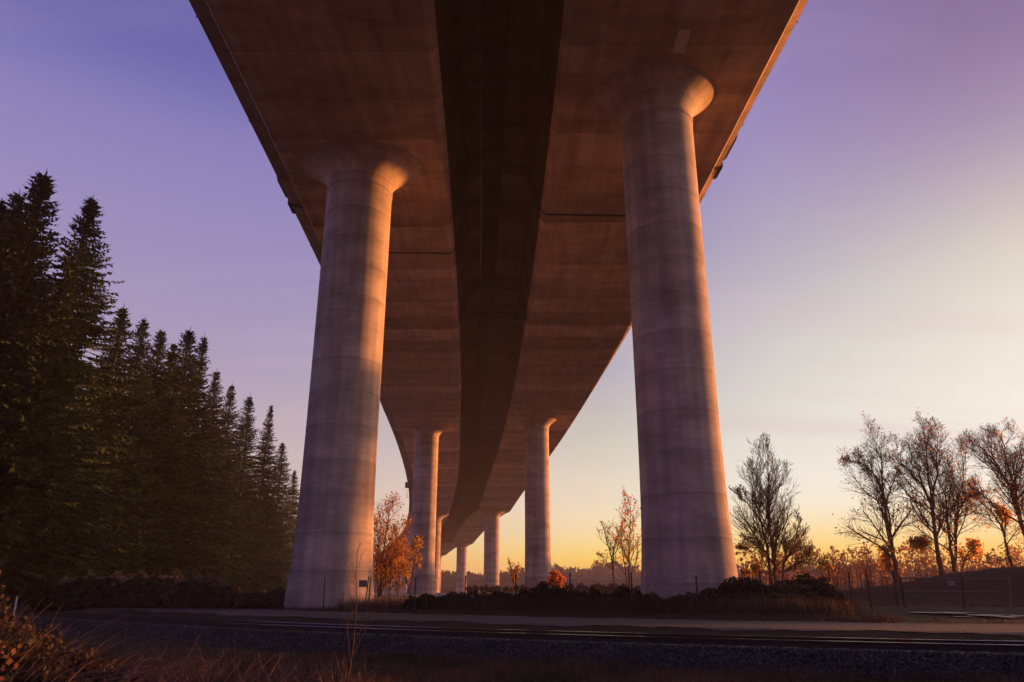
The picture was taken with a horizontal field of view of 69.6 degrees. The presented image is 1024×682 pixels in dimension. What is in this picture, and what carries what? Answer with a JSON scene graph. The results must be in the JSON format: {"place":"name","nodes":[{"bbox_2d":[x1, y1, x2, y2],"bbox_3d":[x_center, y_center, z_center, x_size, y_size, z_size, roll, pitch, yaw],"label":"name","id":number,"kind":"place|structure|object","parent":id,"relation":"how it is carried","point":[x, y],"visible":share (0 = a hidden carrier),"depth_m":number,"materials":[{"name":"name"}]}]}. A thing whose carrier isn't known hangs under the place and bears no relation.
{"place":"outdoors","nodes":[
{"label":"outdoors","id":0,"kind":"place"},
{"bbox_2d":[0,0,1023,583],"label":"sky","id":1,"kind":"structure","parent":0,"point":[862,223],"materials":[{"name":"purple"}]},
{"bbox_2d":[3,567,1023,681],"bbox_3d":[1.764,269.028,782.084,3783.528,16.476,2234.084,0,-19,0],"label":"ground","id":2,"kind":"structure","parent":0,"point":[909,611],"depth_m":30.18,"materials":[{"name":"brown plant"}]},
{"bbox_2d":[0,196,19,431],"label":"conifer","id":3,"kind":"object","parent":2,"relation":"on","point":[3,210],"visible":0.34,"depth_m":63.78,"materials":[{"name":"green plant"}]},
{"bbox_2d":[13,596,17,614],"bbox_3d":[-27.940,15.004,41.376,0.092,1.250,0.092,-8,-20,21],"label":"marker post","id":4,"kind":"object","parent":2,"relation":"on","point":[16,600],"visible":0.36,"depth_m":41.39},
{"bbox_2d":[0,339,34,594],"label":"conifer","id":5,"kind":"object","parent":2,"relation":"on","point":[5,570],"visible":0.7,"depth_m":51.91,"materials":[{"name":"green plant"}]},
{"bbox_2d":[0,187,77,530],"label":"conifer","id":6,"kind":"object","parent":2,"relation":"on","point":[13,204],"visible":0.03,"depth_m":70.18,"materials":[{"name":"green plant"}]},
{"bbox_2d":[2,574,78,609],"bbox_3d":[-34.463,18.797,55.091,5.758,2.643,3.782,0,-19,0],"label":"hedge bush","id":7,"kind":"object","parent":2,"relation":"on","point":[40,589],"visible":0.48,"depth_m":53.80,"materials":[{"name":"brown plant"}]},
{"bbox_2d":[0,327,85,608],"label":"conifer","id":8,"kind":"object","parent":2,"relation":"on","point":[30,442],"visible":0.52,"depth_m":56.67,"materials":[{"name":"green plant"}]},
{"bbox_2d":[0,167,107,608],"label":"conifer","id":9,"kind":"object","parent":2,"relation":"on","point":[25,254],"visible":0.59,"depth_m":63.23,"materials":[{"name":"green plant"}]},
{"bbox_2d":[0,278,128,598],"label":"conifer","id":10,"kind":"object","parent":2,"relation":"on","point":[54,334],"visible":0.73,"depth_m":58.67,"materials":[{"name":"green plant"}]},
{"bbox_2d":[0,194,153,585],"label":"conifer","id":11,"kind":"object","parent":2,"relation":"on","point":[82,258],"visible":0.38,"depth_m":66.20,"materials":[{"name":"green plant"}]},
{"bbox_2d":[51,571,108,607],"bbox_3d":[-31.248,18.327,54.288,4.818,2.641,4.190,12,-22,-32],"label":"hedge bush","id":12,"kind":"object","parent":2,"relation":"on","point":[64,593],"visible":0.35,"depth_m":52.83,"materials":[{"name":"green plant"}]},
{"bbox_2d":[25,362,174,580],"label":"conifer","id":13,"kind":"object","parent":2,"relation":"on","point":[104,409],"visible":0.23,"depth_m":68.13,"materials":[{"name":"green plant"}]},
{"bbox_2d":[70,571,136,607],"bbox_3d":[-28.655,17.949,53.182,4.565,2.664,3.608,0,-19,0],"label":"hedge bush","id":14,"kind":"object","parent":2,"relation":"on","point":[98,591],"visible":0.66,"depth_m":51.92,"materials":[{"name":"brown plant"}]},
{"bbox_2d":[0,570,231,681],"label":"foreground bramble","id":15,"kind":"object","parent":2,"relation":"on","point":[43,660],"visible":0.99,"depth_m":13.69,"materials":[{"name":"plant"}]},
{"bbox_2d":[70,303,164,576],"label":"conifer","id":16,"kind":"object","parent":2,"relation":"on","point":[118,351],"visible":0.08,"depth_m":75.44,"materials":[{"name":"green plant"}]},
{"bbox_2d":[104,569,167,607],"bbox_3d":[-26.415,17.707,52.608,4.254,2.675,4.066,15,-24,-38],"label":"hedge bush","id":17,"kind":"object","parent":2,"relation":"on","point":[127,593],"visible":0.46,"depth_m":51.46,"materials":[{"name":"brown plant"}]},
{"bbox_2d":[105,318,185,575],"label":"conifer","id":18,"kind":"object","parent":2,"relation":"on","point":[140,349],"visible":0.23,"depth_m":80.23,"materials":[{"name":"green plant"}]},
{"bbox_2d":[113,329,198,574],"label":"conifer","id":19,"kind":"object","parent":2,"relation":"on","point":[158,352],"visible":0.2,"depth_m":84.15,"materials":[{"name":"green plant"}]},
{"bbox_2d":[102,409,220,576],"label":"conifer","id":20,"kind":"object","parent":2,"relation":"on","point":[182,537],"visible":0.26,"depth_m":81.55,"materials":[{"name":"green plant"}]},
{"bbox_2d":[136,569,186,607],"bbox_3d":[-24.015,17.522,52.063,4.340,2.753,3.760,0,-19,0],"label":"hedge bush","id":21,"kind":"object","parent":2,"relation":"on","point":[153,590],"visible":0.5,"depth_m":50.80,"materials":[{"name":"brown plant"}]},
{"bbox_2d":[142,343,220,576],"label":"conifer","id":22,"kind":"object","parent":2,"relation":"on","point":[171,357],"visible":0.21,"depth_m":85.75,"materials":[{"name":"green plant"}]},
{"bbox_2d":[162,573,211,607],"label":"hedge bush","id":23,"kind":"object","parent":2,"relation":"on","point":[177,594],"visible":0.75,"depth_m":50.45,"materials":[{"name":"brown plant"}]},
{"bbox_2d":[159,327,237,584],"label":"conifer","id":24,"kind":"object","parent":2,"relation":"on","point":[187,362],"visible":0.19,"depth_m":93.07,"materials":[{"name":"green plant"}]},
{"bbox_2d":[174,335,229,577],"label":"conifer","id":25,"kind":"object","parent":2,"relation":"on","point":[202,346],"visible":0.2,"depth_m":96.64,"materials":[{"name":"green plant"}]},
{"bbox_2d":[187,578,229,607],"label":"dry bush","id":26,"kind":"object","parent":2,"relation":"on","point":[210,588],"visible":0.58,"depth_m":50.31,"materials":[{"name":"brown plant"}]},
{"bbox_2d":[197,452,241,585],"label":"conifer","id":27,"kind":"object","parent":2,"relation":"on","point":[224,575],"visible":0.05,"depth_m":103.56,"materials":[{"name":"green plant"}]},
{"bbox_2d":[194,371,257,585],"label":"conifer","id":28,"kind":"object","parent":2,"relation":"on","point":[224,471],"visible":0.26,"depth_m":103.89,"materials":[{"name":"green plant"}]},
{"bbox_2d":[207,583,250,608],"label":"dry bush","id":29,"kind":"object","parent":2,"relation":"on","point":[226,597],"visible":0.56,"depth_m":49.84,"materials":[{"name":"brown plant"}]},
{"bbox_2d":[72,622,386,681],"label":"dry twig tangle","id":30,"kind":"object","parent":2,"relation":"on","point":[257,675],"visible":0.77,"depth_m":15.17,"materials":[{"name":"brown plant"}]},
{"bbox_2d":[214,382,258,588],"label":"conifer","id":31,"kind":"object","parent":2,"relation":"on","point":[230,403],"visible":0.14,"depth_m":116.20,"materials":[{"name":"green plant"}]},
{"bbox_2d":[221,393,278,592],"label":"conifer","id":32,"kind":"object","parent":2,"relation":"on","point":[247,426],"visible":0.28,"depth_m":125.78,"materials":[{"name":"green plant"}]},
{"bbox_2d":[232,589,272,608],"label":"dry bush","id":33,"kind":"object","parent":2,"relation":"on","point":[245,597],"visible":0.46,"depth_m":49.16,"materials":[{"name":"brown plant"}]},
{"bbox_2d":[241,485,275,592],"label":"conifer","id":34,"kind":"object","parent":2,"relation":"on","point":[261,562],"visible":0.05,"depth_m":135.29,"materials":[{"name":"green plant"}]},
{"bbox_2d":[244,405,286,592],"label":"conifer","id":35,"kind":"object","parent":2,"relation":"on","point":[269,511],"visible":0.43,"depth_m":136.35,"materials":[{"name":"green plant"}]},
{"bbox_2d":[250,586,285,608],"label":"dry bush","id":36,"kind":"object","parent":2,"relation":"on","point":[263,600],"visible":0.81,"depth_m":48.87,"materials":[{"name":"brown plant"}]},
{"bbox_2d":[254,442,298,592],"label":"conifer","id":37,"kind":"object","parent":2,"relation":"on","point":[284,563],"visible":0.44,"depth_m":162.15,"materials":[{"name":"green plant"}]},
{"bbox_2d":[267,470,299,591],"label":"conifer","id":38,"kind":"object","parent":2,"relation":"on","point":[294,504],"visible":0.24,"depth_m":202.22,"materials":[{"name":"green plant"}]},
{"bbox_2d":[343,542,384,681],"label":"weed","id":39,"kind":"object","parent":2,"relation":"on","point":[352,653],"visible":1,"depth_m":13.16,"materials":[{"name":"brown plant"}]},
{"bbox_2d":[359,576,368,610],"bbox_3d":[-8.652,14.862,42.781,0.580,2.255,0.097,0,-19,0],"label":"warning sign","id":40,"kind":"object","parent":2,"relation":"on","point":[363,583],"visible":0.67,"depth_m":42.95,"materials":[{"name":"white metal"}]},
{"bbox_2d":[373,550,409,597],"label":"autumn tree","id":41,"kind":"object","parent":2,"relation":"on","point":[398,581],"visible":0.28,"depth_m":91.41,"materials":[{"name":"orange plant"}]},
{"bbox_2d":[373,490,412,596],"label":"autumn tree","id":42,"kind":"object","parent":2,"relation":"on","point":[380,541],"visible":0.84,"depth_m":80.33,"materials":[{"name":"orange plant"}]},
{"bbox_2d":[396,534,424,594],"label":"autumn tree","id":43,"kind":"object","parent":2,"relation":"on","point":[403,561],"visible":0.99,"depth_m":74.78,"materials":[{"name":"orange plant"}]},
{"bbox_2d":[403,592,457,610],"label":"bramble bush","id":44,"kind":"object","parent":2,"relation":"on","point":[420,600],"visible":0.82,"depth_m":42.81,"materials":[{"name":"green plant"}]},
{"bbox_2d":[426,590,474,607],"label":"bramble bush","id":45,"kind":"object","parent":2,"relation":"on","point":[452,594],"visible":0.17,"depth_m":44.02,"materials":[{"name":"green plant"}]},
{"bbox_2d":[448,587,490,600],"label":"bramble bush","id":46,"kind":"object","parent":2,"relation":"on","point":[476,592],"visible":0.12,"depth_m":44.96,"materials":[{"name":"green plant"}]},
{"bbox_2d":[467,591,503,606],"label":"bramble bush","id":47,"kind":"object","parent":2,"relation":"on","point":[494,593],"visible":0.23,"depth_m":43.18,"materials":[{"name":"green plant"}]},
{"bbox_2d":[189,0,807,608],"bbox_3d":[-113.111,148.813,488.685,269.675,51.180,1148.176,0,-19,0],"label":"concrete viaduct","id":48,"kind":"object","parent":2,"relation":"on","point":[591,146],"visible":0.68,"depth_m":54.98,"materials":[{"name":"concrete"}]},
{"bbox_2d":[459,285,526,321],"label":"inspection platform","id":49,"kind":"structure","parent":48,"relation":"hanging from","point":[463,317],"depth_m":96.52,"materials":[{"name":"metal"}]},
{"bbox_2d":[0,609,1023,680],"bbox_3d":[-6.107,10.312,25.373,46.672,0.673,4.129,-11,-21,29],"label":"gravel","id":50,"kind":"structure","parent":2,"relation":"on","point":[464,643],"depth_m":19.79,"materials":[{"name":"grey gravel"}]},
{"bbox_2d":[0,608,1023,654],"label":"railway track","id":51,"kind":"structure","parent":50,"relation":"on","point":[978,646],"depth_m":21.27,"materials":[{"name":"steel"},{"name":"gravel"}]},
{"bbox_2d":[507,558,520,593],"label":"tree","id":52,"kind":"object","parent":2,"relation":"on","point":[516,568],"visible":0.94,"depth_m":90.81,"materials":[{"name":"brown plant"}]},
{"bbox_2d":[493,587,552,607],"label":"bramble bush","id":53,"kind":"object","parent":2,"relation":"on","point":[525,591],"visible":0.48,"depth_m":42.03,"materials":[{"name":"green plant"}]},
{"bbox_2d":[528,574,559,595],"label":"bramble bush","id":54,"kind":"object","parent":2,"relation":"on","point":[542,585],"visible":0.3,"depth_m":44.28,"materials":[{"name":"green plant"}]},
{"bbox_2d":[197,570,898,615],"bbox_3d":[-4.593,14.591,42.265,51.258,2.691,11.666,-5,-19,14],"label":"wire fence","id":55,"kind":"object","parent":2,"relation":"on","point":[696,577],"visible":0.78,"depth_m":40.59,"materials":[{"name":"grey metal"}]},
{"bbox_2d":[466,582,640,592],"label":"bank scrub","id":56,"kind":"object","parent":2,"relation":"on","point":[491,589],"visible":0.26,"depth_m":190.97,"materials":[{"name":"brown plant"}]},
{"bbox_2d":[546,570,566,587],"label":"orange bush","id":57,"kind":"object","parent":2,"relation":"on","point":[558,577],"visible":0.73,"depth_m":83.79,"materials":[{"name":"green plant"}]},
{"bbox_2d":[537,585,595,604],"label":"bramble bush","id":58,"kind":"object","parent":2,"relation":"on","point":[563,591],"visible":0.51,"depth_m":42.00,"materials":[{"name":"green plant"}]},
{"bbox_2d":[578,585,612,596],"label":"bramble bush","id":59,"kind":"object","parent":2,"relation":"on","point":[592,590],"visible":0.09,"depth_m":43.40,"materials":[{"name":"green plant"}]},
{"bbox_2d":[593,520,627,590],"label":"bare tree","id":60,"kind":"object","parent":2,"relation":"on","point":[610,549],"visible":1,"depth_m":79.13,"materials":[{"name":"brown plant"}]},
{"bbox_2d":[263,561,966,592],"bbox_3d":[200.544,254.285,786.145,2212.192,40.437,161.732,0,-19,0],"label":"treeline","id":61,"kind":"object","parent":2,"relation":"on","point":[600,574],"visible":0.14,"depth_m":730.47,"materials":[{"name":"brown plant"}]},
{"bbox_2d":[592,584,641,604],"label":"bramble bush","id":62,"kind":"object","parent":2,"relation":"on","point":[620,591],"visible":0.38,"depth_m":41.44,"materials":[{"name":"green plant"}]},
{"bbox_2d":[604,485,640,588],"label":"bare tree","id":63,"kind":"object","parent":2,"relation":"on","point":[629,551],"visible":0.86,"depth_m":81.39,"materials":[{"name":"brown plant"}]},
{"bbox_2d":[249,604,1023,622],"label":"verge grass","id":64,"kind":"structure","parent":2,"relation":"on","point":[658,615],"depth_m":33.84,"materials":[{"name":"plant"}]},
{"bbox_2d":[616,591,674,611],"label":"bramble bush","id":65,"kind":"object","parent":2,"relation":"on","point":[653,596],"visible":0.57,"depth_m":36.79,"materials":[{"name":"green plant"}]},
{"bbox_2d":[652,594,704,612],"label":"bramble bush","id":66,"kind":"object","parent":2,"relation":"on","point":[679,597],"visible":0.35,"depth_m":36.35,"materials":[{"name":"green plant"}]},
{"bbox_2d":[680,588,734,610],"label":"bramble bush","id":67,"kind":"object","parent":2,"relation":"on","point":[706,593],"visible":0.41,"depth_m":36.91,"materials":[{"name":"green plant"}]},
{"bbox_2d":[704,578,759,611],"bbox_3d":[10.942,13.054,37.756,3.442,1.746,2.627,0,-19,0],"label":"bramble bush","id":68,"kind":"object","parent":2,"relation":"on","point":[729,589],"visible":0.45,"depth_m":37.37,"materials":[{"name":"green plant"}]},
{"bbox_2d":[726,572,782,603],"bbox_3d":[12.681,13.196,38.652,4.037,2.029,2.824,0,-19,0],"label":"bramble bush","id":69,"kind":"object","parent":2,"relation":"on","point":[744,583],"visible":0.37,"depth_m":38.19,"materials":[{"name":"green plant"}]},
{"bbox_2d":[728,433,836,584],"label":"bare tree","id":70,"kind":"object","parent":2,"relation":"on","point":[794,547],"visible":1,"depth_m":75.53,"materials":[{"name":"brown plant"}]},
{"bbox_2d":[760,581,819,607],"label":"bramble bush","id":71,"kind":"object","parent":2,"relation":"on","point":[797,590],"visible":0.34,"depth_m":38.32,"materials":[{"name":"green plant"}]},
{"bbox_2d":[770,572,854,607],"bbox_3d":[15.569,13.430,39.568,3.990,2.055,3.810,12,-22,-31],"label":"bramble bush","id":72,"kind":"object","parent":2,"relation":"on","point":[817,588],"visible":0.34,"depth_m":39.11,"materials":[{"name":"green plant"}]},
{"bbox_2d":[735,541,1023,588],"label":"bank woods","id":73,"kind":"object","parent":2,"relation":"on","point":[860,566],"visible":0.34,"depth_m":190.31,"materials":[{"name":"orange plant"}]},
{"bbox_2d":[832,411,926,583],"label":"bare tree","id":74,"kind":"object","parent":2,"relation":"on","point":[883,500],"visible":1,"depth_m":90.22,"materials":[{"name":"brown plant"}]},
{"bbox_2d":[880,407,995,574],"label":"bare tree","id":75,"kind":"object","parent":2,"relation":"on","point":[919,543],"visible":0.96,"depth_m":94.97,"materials":[{"name":"brown plant"}]},
{"bbox_2d":[914,612,972,612],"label":"puddle","id":76,"kind":"object","parent":2,"relation":"on","point":[943,612],"visible":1,"depth_m":35.67,"materials":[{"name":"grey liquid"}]},
{"bbox_2d":[905,429,994,572],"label":"bare tree","id":77,"kind":"object","parent":2,"relation":"on","point":[956,520],"visible":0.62,"depth_m":97.28,"materials":[{"name":"brown plant"}]},
{"bbox_2d":[899,577,1012,608],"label":"metal gate","id":78,"kind":"structure","parent":2,"relation":"on","point":[963,591],"depth_m":41.54,"materials":[{"name":"grey metal"}]},
{"bbox_2d":[947,579,954,586],"bbox_3d":[24.850,13.693,41.649,0.380,0.400,0.067,0,-19,0],"label":"gate notice","id":79,"kind":"object","parent":78,"relation":"attached to","point":[951,583],"visible":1,"depth_m":41.62,"materials":[{"name":"white metal"}]},
{"bbox_2d":[954,536,984,571],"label":"tree","id":80,"kind":"object","parent":2,"relation":"on","point":[975,545],"visible":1,"depth_m":86.64,"materials":[{"name":"orange plant"}]},
{"bbox_2d":[955,614,1002,615],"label":"puddle","id":81,"kind":"object","parent":2,"relation":"on","point":[980,614],"visible":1,"depth_m":34.50,"materials":[{"name":"grey liquid"}]},
{"bbox_2d":[953,417,1023,536],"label":"bare tree","id":82,"kind":"object","parent":2,"relation":"on","point":[1013,487],"visible":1,"depth_m":91.82,"materials":[{"name":"brown plant"}]},
{"bbox_2d":[958,473,1022,566],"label":"bare tree","id":83,"kind":"object","parent":2,"relation":"on","point":[1003,518],"visible":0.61,"depth_m":97.27,"materials":[{"name":"brown plant"}]},
{"bbox_2d":[8,646,1023,681],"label":"foreground grass","id":84,"kind":"structure","parent":0,"point":[649,674],"depth_m":17.02,"materials":[{"name":"brown plant"}]},
{"bbox_2d":[80,606,1023,635],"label":"dirt road","id":85,"kind":"structure","parent":0,"point":[1006,629],"depth_m":29.20,"materials":[{"name":"brown soil"}]},
{"bbox_2d":[335,593,877,616],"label":"tall dry grass","id":86,"kind":"structure","parent":0,"point":[801,606],"depth_m":36.39,"materials":[{"name":"brown plant"}]},
{"bbox_2d":[837,566,1023,607],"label":"levee grass","id":87,"kind":"structure","parent":0,"point":[942,603],"depth_m":53.68,"materials":[{"name":"brown plant"}]}
]}

